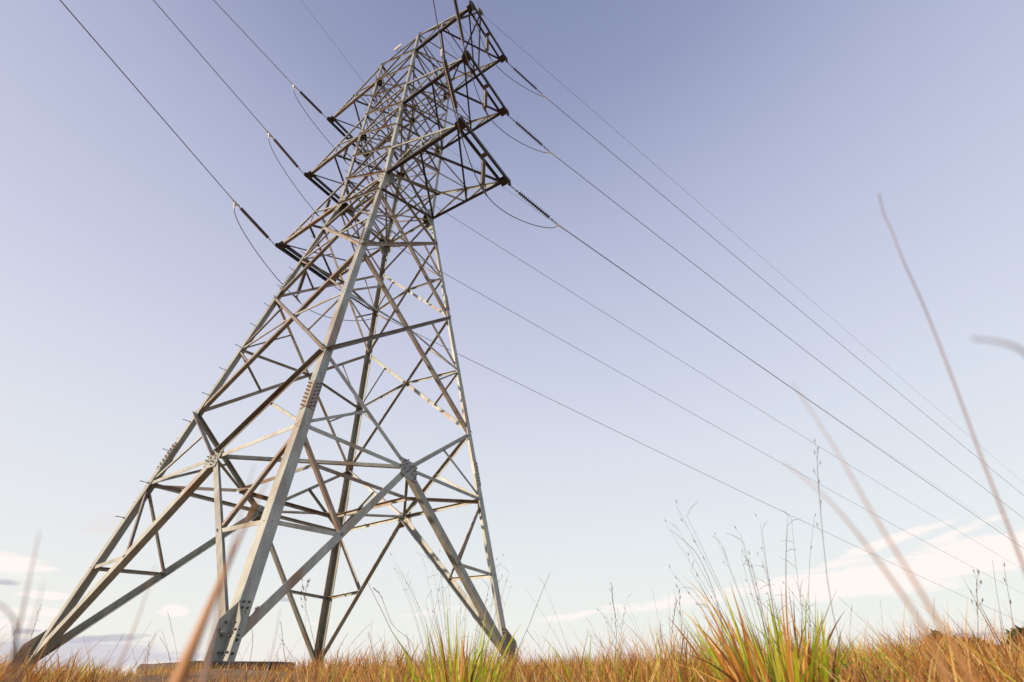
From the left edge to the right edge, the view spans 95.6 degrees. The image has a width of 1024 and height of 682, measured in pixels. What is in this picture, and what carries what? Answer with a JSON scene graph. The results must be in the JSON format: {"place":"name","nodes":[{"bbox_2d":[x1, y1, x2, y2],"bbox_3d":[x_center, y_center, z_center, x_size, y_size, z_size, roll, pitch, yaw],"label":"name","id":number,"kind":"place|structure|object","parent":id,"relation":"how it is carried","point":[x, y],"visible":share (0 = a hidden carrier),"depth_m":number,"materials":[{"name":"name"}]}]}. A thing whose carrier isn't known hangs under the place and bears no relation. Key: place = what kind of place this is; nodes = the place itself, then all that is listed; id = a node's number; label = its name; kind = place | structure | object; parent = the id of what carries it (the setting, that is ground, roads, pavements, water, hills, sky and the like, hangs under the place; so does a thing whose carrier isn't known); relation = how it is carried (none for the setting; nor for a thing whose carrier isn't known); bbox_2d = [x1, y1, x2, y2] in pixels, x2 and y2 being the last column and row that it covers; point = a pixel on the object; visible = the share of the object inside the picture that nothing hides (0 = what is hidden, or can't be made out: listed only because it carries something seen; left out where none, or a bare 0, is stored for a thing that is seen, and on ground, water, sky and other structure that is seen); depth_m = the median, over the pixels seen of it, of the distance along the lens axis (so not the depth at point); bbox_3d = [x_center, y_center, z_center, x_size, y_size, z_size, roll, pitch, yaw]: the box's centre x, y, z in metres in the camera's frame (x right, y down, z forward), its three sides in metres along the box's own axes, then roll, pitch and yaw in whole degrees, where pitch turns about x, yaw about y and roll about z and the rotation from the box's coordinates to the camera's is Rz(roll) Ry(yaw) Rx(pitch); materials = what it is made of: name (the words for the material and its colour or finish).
{"place":"outdoors","nodes":[
{"label":"outdoors","id":0,"kind":"place"},
{"bbox_2d":[0,572,1023,681],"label":"dry grass","id":1,"kind":"structure","parent":0,"point":[922,657],"depth_m":2.70,"materials":[{"name":"brown plant"}]},
{"bbox_2d":[0,0,1023,676],"label":"sky","id":2,"kind":"structure","parent":0,"point":[129,275],"materials":[{"name":"blue"}]},
{"bbox_2d":[77,665,1019,681],"bbox_3d":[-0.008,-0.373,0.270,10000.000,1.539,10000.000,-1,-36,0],"label":"ground","id":3,"kind":"structure","parent":0,"point":[212,676],"depth_m":4.07,"materials":[{"name":"soil"}]},
{"bbox_2d":[0,603,20,681],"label":"grass blade","id":4,"kind":"object","parent":3,"relation":"on","point":[18,657],"visible":1,"depth_m":0.27,"materials":[{"name":"beige plant"}]},
{"bbox_2d":[5,530,39,681],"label":"grass blade","id":5,"kind":"object","parent":3,"relation":"on","point":[7,679],"visible":0.84,"depth_m":0.33,"materials":[{"name":"beige plant"}]},
{"bbox_2d":[14,582,43,681],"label":"grass blade","id":6,"kind":"object","parent":3,"relation":"on","point":[24,647],"visible":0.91,"depth_m":0.30,"materials":[{"name":"brown plant"}]},
{"bbox_2d":[110,566,155,681],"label":"grass blade","id":7,"kind":"object","parent":3,"relation":"on","point":[115,671],"visible":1,"depth_m":0.39,"materials":[{"name":"brown plant"}]},
{"bbox_2d":[133,633,155,681],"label":"grass blade","id":8,"kind":"object","parent":3,"relation":"on","point":[144,661],"visible":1,"depth_m":0.59,"materials":[{"name":"brown plant"}]},
{"bbox_2d":[135,661,294,674],"bbox_3d":[-3.812,4.412,5.879,1.342,0.560,1.338,-21,-41,26],"label":"concrete footing","id":9,"kind":"object","parent":3,"relation":"on","point":[221,663],"visible":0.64,"depth_m":5.66,"materials":[{"name":"grey concrete"}]},
{"bbox_2d":[8,0,519,670],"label":"transmission tower","id":10,"kind":"structure","parent":9,"relation":"on","point":[236,624],"depth_m":13.49,"materials":[{"name":"metal"}]},
{"bbox_2d":[233,200,274,244],"bbox_3d":[-10.376,-4.738,18.756,0.143,0.262,2.503,-8,-36,9],"label":"insulator string","id":11,"kind":"object","parent":10,"relation":"attached to","point":[251,219],"visible":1,"depth_m":18.67,"materials":[{"name":"ceramic"}]},
{"bbox_2d":[60,0,227,193],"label":"conductor","id":12,"kind":"object","parent":11,"relation":"attached to","point":[138,90],"visible":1,"depth_m":13.97,"materials":[{"name":"metal"}]},
{"bbox_2d":[267,132,303,173],"bbox_3d":[-10.535,-8.746,21.691,0.143,0.379,2.489,-10,-37,12],"label":"insulator string","id":13,"kind":"object","parent":10,"relation":"attached to","point":[285,152],"visible":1,"depth_m":21.66,"materials":[{"name":"ceramic"}]},
{"bbox_2d":[296,273,305,296],"bbox_3d":[-9.162,-2.585,20.246,0.155,1.794,0.155,-1,-36,0],"label":"jumper insulator","id":14,"kind":"object","parent":10,"relation":"hanging from","point":[299,288],"visible":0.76,"depth_m":20.14,"materials":[{"name":"ceramic"}]},
{"bbox_2d":[234,209,369,320],"bbox_3d":[-8.914,-2.472,19.859,0.765,1.732,7.309,-21,-41,26],"label":"jumper cable","id":15,"kind":"object","parent":14,"relation":"hanging from","point":[296,297],"visible":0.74,"depth_m":19.04,"materials":[{"name":"metal"}]},
{"bbox_2d":[295,87,325,117],"bbox_3d":[-10.644,-12.628,24.612,0.142,0.986,2.331,-12,-37,14],"label":"insulator string","id":16,"kind":"object","parent":10,"relation":"attached to","point":[310,102],"visible":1,"depth_m":24.55,"materials":[{"name":"ceramic"}]},
{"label":"dead end clamp","id":17,"kind":"object","parent":16,"relation":"attached to","visible":0},
{"bbox_2d":[214,1,286,77],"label":"conductor","id":18,"kind":"object","parent":17,"relation":"attached to","point":[249,38],"visible":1,"depth_m":21.37,"materials":[{"name":"metal"}]},
{"bbox_2d":[323,199,330,212],"bbox_3d":[-9.249,-6.668,23.203,0.155,1.794,0.155,-1,-36,0],"label":"jumper insulator","id":19,"kind":"object","parent":10,"relation":"hanging from","point":[328,203],"visible":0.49,"depth_m":23.26,"materials":[{"name":"ceramic"}]},
{"bbox_2d":[268,139,330,228],"bbox_3d":[-9.032,-6.492,22.789,0.699,1.599,7.334,-22,-41,26],"label":"jumper cable","id":20,"kind":"object","parent":19,"relation":"hanging from","point":[292,182],"visible":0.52,"depth_m":21.32,"materials":[{"name":"metal"}]},
{"bbox_2d":[335,286,371,310],"bbox_3d":[-7.471,-1.946,22.284,2.331,0.709,0.183,22,-42,-29],"label":"insulator string","id":21,"kind":"object","parent":10,"relation":"attached to","point":[357,301],"visible":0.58,"depth_m":22.27,"materials":[{"name":"ceramic"}]},
{"bbox_2d":[440,46,458,117],"bbox_3d":[-1.899,-7.893,14.340,0.143,0.593,2.448,-4,-36,4],"label":"insulator string","id":22,"kind":"object","parent":10,"relation":"attached to","point":[451,89],"visible":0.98,"depth_m":14.28,"materials":[{"name":"ceramic"}]},
{"bbox_2d":[433,0,439,33],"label":"conductor","id":23,"kind":"object","parent":22,"relation":"attached to","point":[436,16],"visible":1,"depth_m":12.53,"materials":[{"name":"metal"}]},
{"bbox_2d":[438,33,443,56],"bbox_3d":[-1.989,-8.332,13.077,0.108,0.333,0.525,-1,-36,0],"label":"dead end clamp","id":24,"kind":"object","parent":22,"relation":"attached to","point":[442,49],"visible":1,"depth_m":13.17,"materials":[{"name":"metal"}]},
{"bbox_2d":[453,0,464,50],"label":"insulator string","id":25,"kind":"object","parent":10,"relation":"attached to","point":[458,14],"visible":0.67,"depth_m":17.35,"materials":[{"name":"ceramic"}]},
{"bbox_2d":[481,158,485,187],"bbox_3d":[-0.993,-5.823,16.017,0.155,1.794,0.155,-1,-36,0],"label":"jumper insulator","id":26,"kind":"object","parent":10,"relation":"hanging from","point":[483,165],"visible":0.99,"depth_m":15.93,"materials":[{"name":"ceramic"}]},
{"bbox_2d":[441,57,555,227],"bbox_3d":[-0.585,-5.594,15.494,1.072,1.377,7.178,-20,-40,24],"label":"jumper cable","id":27,"kind":"object","parent":26,"relation":"hanging from","point":[482,188],"visible":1,"depth_m":14.91,"materials":[{"name":"metal"}]},
{"bbox_2d":[483,87,487,108],"bbox_3d":[-1.080,-9.906,18.974,0.155,1.794,0.155,-1,-36,0],"label":"jumper insulator","id":28,"kind":"object","parent":10,"relation":"hanging from","point":[485,97],"visible":0.98,"depth_m":18.85,"materials":[{"name":"ceramic"}]},
{"bbox_2d":[453,0,547,152],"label":"jumper cable","id":29,"kind":"object","parent":28,"relation":"hanging from","point":[485,110],"visible":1,"depth_m":18.01,"materials":[{"name":"metal"}]},
{"bbox_2d":[486,35,488,50],"bbox_3d":[-1.169,-14.091,22.006,0.155,1.794,0.155,-1,-36,0],"label":"jumper insulator","id":30,"kind":"object","parent":10,"relation":"hanging from","point":[487,43],"visible":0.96,"depth_m":21.88,"materials":[{"name":"ceramic"}]},
{"bbox_2d":[471,1,540,95],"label":"jumper cable","id":31,"kind":"object","parent":30,"relation":"hanging from","point":[490,57],"visible":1,"depth_m":21.48,"materials":[{"name":"metal"}]},
{"bbox_2d":[507,63,541,93],"bbox_3d":[0.689,-13.518,23.957,2.331,0.709,0.183,22,-42,-29],"label":"insulator string","id":32,"kind":"object","parent":10,"relation":"attached to","point":[522,76],"visible":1,"depth_m":23.93,"materials":[{"name":"ceramic"}]},
{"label":"dead end clamp","id":33,"kind":"object","parent":32,"relation":"attached to","visible":0},
{"bbox_2d":[550,101,1022,494],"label":"conductor","id":34,"kind":"object","parent":33,"relation":"hanging from","point":[754,272],"visible":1,"depth_m":31.52,"materials":[{"name":"metal"}]},
{"bbox_2d":[508,116,548,150],"bbox_3d":[0.779,-9.333,20.925,2.331,0.709,0.183,22,-42,-29],"label":"insulator string","id":35,"kind":"object","parent":10,"relation":"attached to","point":[532,136],"visible":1,"depth_m":20.89,"materials":[{"name":"ceramic"}]},
{"bbox_2d":[510,185,556,223],"bbox_3d":[0.866,-5.250,17.968,2.331,0.709,0.183,22,-42,-29],"label":"insulator string","id":36,"kind":"object","parent":10,"relation":"attached to","point":[533,204],"visible":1,"depth_m":17.92,"materials":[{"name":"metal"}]},
{"bbox_2d":[379,100,1009,534],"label":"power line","id":37,"kind":"object","parent":10,"relation":"attached to","point":[625,272],"visible":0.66,"depth_m":38.39,"materials":[{"name":"metal"}]},
{"bbox_2d":[483,15,1023,482],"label":"earth wire","id":38,"kind":"object","parent":10,"relation":"attached to","point":[713,215],"visible":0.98,"depth_m":34.15,"materials":[{"name":"metal"}]},
{"bbox_3d":[-9.338,-10.853,26.235,0.155,1.794,0.155,-1,-36,0],"label":"jumper insulator","id":39,"kind":"object","parent":10,"relation":"hanging from","visible":0},
{"bbox_2d":[293,90,392,186],"bbox_3d":[-9.137,-10.539,25.737,0.655,1.276,7.340,-23,-41,27],"label":"jumper cable","id":40,"kind":"object","parent":39,"relation":"hanging from","point":[322,134],"visible":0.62,"depth_m":24.45,"materials":[{"name":"metal"}]},
{"bbox_2d":[170,480,267,681],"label":"grass blade","id":41,"kind":"object","parent":3,"relation":"on","point":[183,668],"visible":1,"depth_m":0.29,"materials":[{"name":"brown plant"}]},
{"bbox_2d":[200,466,253,681],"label":"grass blade","id":42,"kind":"object","parent":3,"relation":"on","point":[207,660],"visible":1,"depth_m":0.29,"materials":[{"name":"brown plant"}]},
{"bbox_2d":[244,605,259,679],"bbox_3d":[-1.384,1.641,2.362,0.087,0.528,0.048,8,-37,-13],"label":"grass stalk","id":43,"kind":"object","parent":3,"relation":"on","point":[256,608],"depth_m":2.47,"materials":[{"name":"plant"}]},
{"bbox_2d":[262,612,279,681],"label":"grass blade","id":44,"kind":"object","parent":3,"relation":"on","point":[271,653],"visible":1,"depth_m":0.66,"materials":[{"name":"brown plant"}]},
{"bbox_2d":[280,621,295,681],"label":"grass stalk","id":45,"kind":"object","parent":3,"relation":"on","point":[285,659],"depth_m":1.45,"materials":[{"name":"brown plant"}]},
{"bbox_2d":[300,578,315,678],"bbox_3d":[-1.045,1.550,2.320,0.160,0.660,0.052,10,-37,-15],"label":"grass stalk","id":46,"kind":"object","parent":3,"relation":"on","point":[306,611],"depth_m":2.44,"materials":[{"name":"brown plant"}]},
{"bbox_2d":[309,656,355,681],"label":"grass tuft","id":47,"kind":"object","parent":3,"relation":"on","point":[332,675],"visible":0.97,"depth_m":2.40,"materials":[{"name":"brown plant"}]},
{"bbox_2d":[373,587,415,681],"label":"grass stalk","id":48,"kind":"object","parent":3,"relation":"on","point":[393,625],"depth_m":2.00,"materials":[{"name":"brown plant"}]},
{"bbox_2d":[372,592,422,681],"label":"grass stalk","id":49,"kind":"object","parent":3,"relation":"on","point":[395,637],"depth_m":1.81,"materials":[{"name":"brown plant"}]},
{"bbox_2d":[365,577,450,681],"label":"grass tuft","id":50,"kind":"object","parent":3,"relation":"on","point":[383,677],"visible":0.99,"depth_m":2.17,"materials":[{"name":"green plant"}]},
{"bbox_2d":[386,553,537,681],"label":"grass tuft","id":51,"kind":"object","parent":3,"relation":"on","point":[459,672],"visible":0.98,"depth_m":2.25,"materials":[{"name":"green plant"}]},
{"bbox_2d":[12,560,1010,681],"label":"seeded stalks","id":52,"kind":"object","parent":3,"relation":"on","point":[428,644],"visible":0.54,"depth_m":3.52,"materials":[{"name":"brown plant"}]},
{"bbox_2d":[514,576,548,681],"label":"grass stalk","id":53,"kind":"object","parent":3,"relation":"on","point":[526,630],"depth_m":2.03,"materials":[{"name":"brown plant"}]},
{"bbox_2d":[525,588,645,681],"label":"grass tuft","id":54,"kind":"object","parent":3,"relation":"on","point":[616,659],"visible":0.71,"depth_m":2.41,"materials":[{"name":"brown plant"}]},
{"bbox_2d":[610,582,616,681],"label":"grass stalk","id":55,"kind":"object","parent":3,"relation":"on","point":[615,621],"depth_m":2.36,"materials":[{"name":"brown plant"}]},
{"bbox_2d":[575,620,667,681],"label":"grass tuft","id":56,"kind":"object","parent":3,"relation":"on","point":[621,667],"visible":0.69,"depth_m":2.32,"materials":[{"name":"brown plant"}]},
{"bbox_2d":[590,602,717,681],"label":"grass tuft","id":57,"kind":"object","parent":3,"relation":"on","point":[661,656],"visible":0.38,"depth_m":2.69,"materials":[{"name":"plant"}]},
{"bbox_2d":[671,600,677,680],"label":"grass stalk","id":58,"kind":"object","parent":3,"relation":"on","point":[672,631],"depth_m":2.28,"materials":[{"name":"brown plant"}]},
{"bbox_2d":[676,585,684,676],"bbox_3d":[0.768,1.393,2.042,0.060,0.581,0.020,-16,-38,19],"label":"grass stalk","id":59,"kind":"object","parent":3,"relation":"on","point":[681,625],"depth_m":2.14,"materials":[{"name":"brown plant"}]},
{"bbox_2d":[672,531,725,681],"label":"grass stalk","id":60,"kind":"object","parent":3,"relation":"on","point":[717,604],"depth_m":1.70,"materials":[{"name":"plant"}]},
{"bbox_2d":[647,500,948,681],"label":"grass tuft","id":61,"kind":"object","parent":3,"relation":"on","point":[786,667],"visible":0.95,"depth_m":1.72,"materials":[{"name":"green plant"}]},
{"bbox_2d":[747,580,864,681],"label":"grass tuft","id":62,"kind":"object","parent":3,"relation":"on","point":[857,677],"visible":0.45,"depth_m":1.77,"materials":[{"name":"green plant"}]},
{"bbox_2d":[813,439,856,681],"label":"grass stalk","id":63,"kind":"object","parent":3,"relation":"on","point":[824,553],"depth_m":1.40,"materials":[{"name":"plant"}]},
{"bbox_2d":[750,581,970,681],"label":"grass tuft","id":64,"kind":"object","parent":3,"relation":"on","point":[833,654],"visible":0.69,"depth_m":1.84,"materials":[{"name":"green plant"}]},
{"bbox_2d":[783,462,950,681],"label":"grass blade","id":65,"kind":"object","parent":3,"relation":"on","point":[944,673],"visible":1,"depth_m":0.29,"materials":[{"name":"brown plant"}]},
{"bbox_2d":[792,383,976,681],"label":"grass blade","id":66,"kind":"object","parent":3,"relation":"on","point":[966,670],"visible":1,"depth_m":0.29,"materials":[{"name":"brown plant"}]},
{"bbox_2d":[926,625,1023,651],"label":"distant wood","id":67,"kind":"object","parent":3,"relation":"on","point":[1019,629],"visible":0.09,"depth_m":122.92,"materials":[{"name":"green plant"}]},
{"bbox_2d":[970,569,986,679],"bbox_3d":[1.962,1.239,1.890,0.022,0.553,0.160,30,-46,-35],"label":"grass stalk","id":68,"kind":"object","parent":3,"relation":"on","point":[977,605],"depth_m":1.97,"materials":[{"name":"brown plant"}]},
{"bbox_2d":[970,337,1023,354],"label":"grass leaf","id":69,"kind":"object","parent":3,"relation":"on","point":[1020,349],"visible":1,"depth_m":0.26,"materials":[{"name":"grey plant"}]},
{"bbox_2d":[1003,563,1020,676],"bbox_3d":[2.037,1.195,1.841,0.009,0.562,0.144,25,-43,-31],"label":"grass stalk","id":70,"kind":"object","parent":3,"relation":"on","point":[1010,607],"depth_m":1.91,"materials":[{"name":"plant"}]},
{"bbox_2d":[879,194,1023,570],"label":"grass leaf","id":71,"kind":"object","parent":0,"point":[997,498],"visible":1,"depth_m":0.44,"materials":[{"name":"brown plant"}]},
{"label":"insulator string","id":72,"kind":"object","parent":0,"visible":0},
{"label":"dead end clamp","id":73,"kind":"object","parent":72,"relation":"attached to","visible":0},
{"bbox_2d":[400,248,1011,587],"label":"conductor","id":74,"kind":"object","parent":73,"relation":"attached to","point":[669,400],"visible":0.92,"depth_m":34.28,"materials":[{"name":"metal"}]},
{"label":"insulator string","id":75,"kind":"object","parent":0,"visible":0},
{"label":"dead end clamp","id":76,"kind":"object","parent":75,"relation":"attached to","visible":0},
{"bbox_2d":[410,190,1018,566],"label":"conductor","id":77,"kind":"object","parent":76,"relation":"attached to","point":[682,361],"visible":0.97,"depth_m":38.76,"materials":[{"name":"metal"}]},
{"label":"dead end clamp","id":78,"kind":"object","parent":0,"visible":0},
{"bbox_2d":[567,231,1022,547],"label":"conductor","id":79,"kind":"object","parent":78,"relation":"attached to","point":[766,370],"visible":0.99,"depth_m":23.91,"materials":[{"name":"metal"}]},
{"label":"dead end clamp","id":80,"kind":"object","parent":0,"visible":0},
{"bbox_2d":[557,157,1022,517],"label":"conductor","id":81,"kind":"object","parent":80,"relation":"hanging from","point":[756,312],"visible":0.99,"depth_m":27.37,"materials":[{"name":"metal"}]},
{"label":"dead end clamp","id":82,"kind":"object","parent":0,"visible":0},
{"bbox_2d":[390,320,1017,620],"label":"conductor","id":83,"kind":"object","parent":82,"relation":"attached to","point":[664,454],"visible":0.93,"depth_m":30.53,"materials":[{"name":"metal"}]},
{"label":"dead end clamp","id":84,"kind":"object","parent":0,"visible":0},
{"bbox_2d":[153,0,261,124],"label":"conductor","id":85,"kind":"object","parent":84,"relation":"attached to","point":[205,60],"visible":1,"depth_m":17.86,"materials":[{"name":"metal"}]}
]}

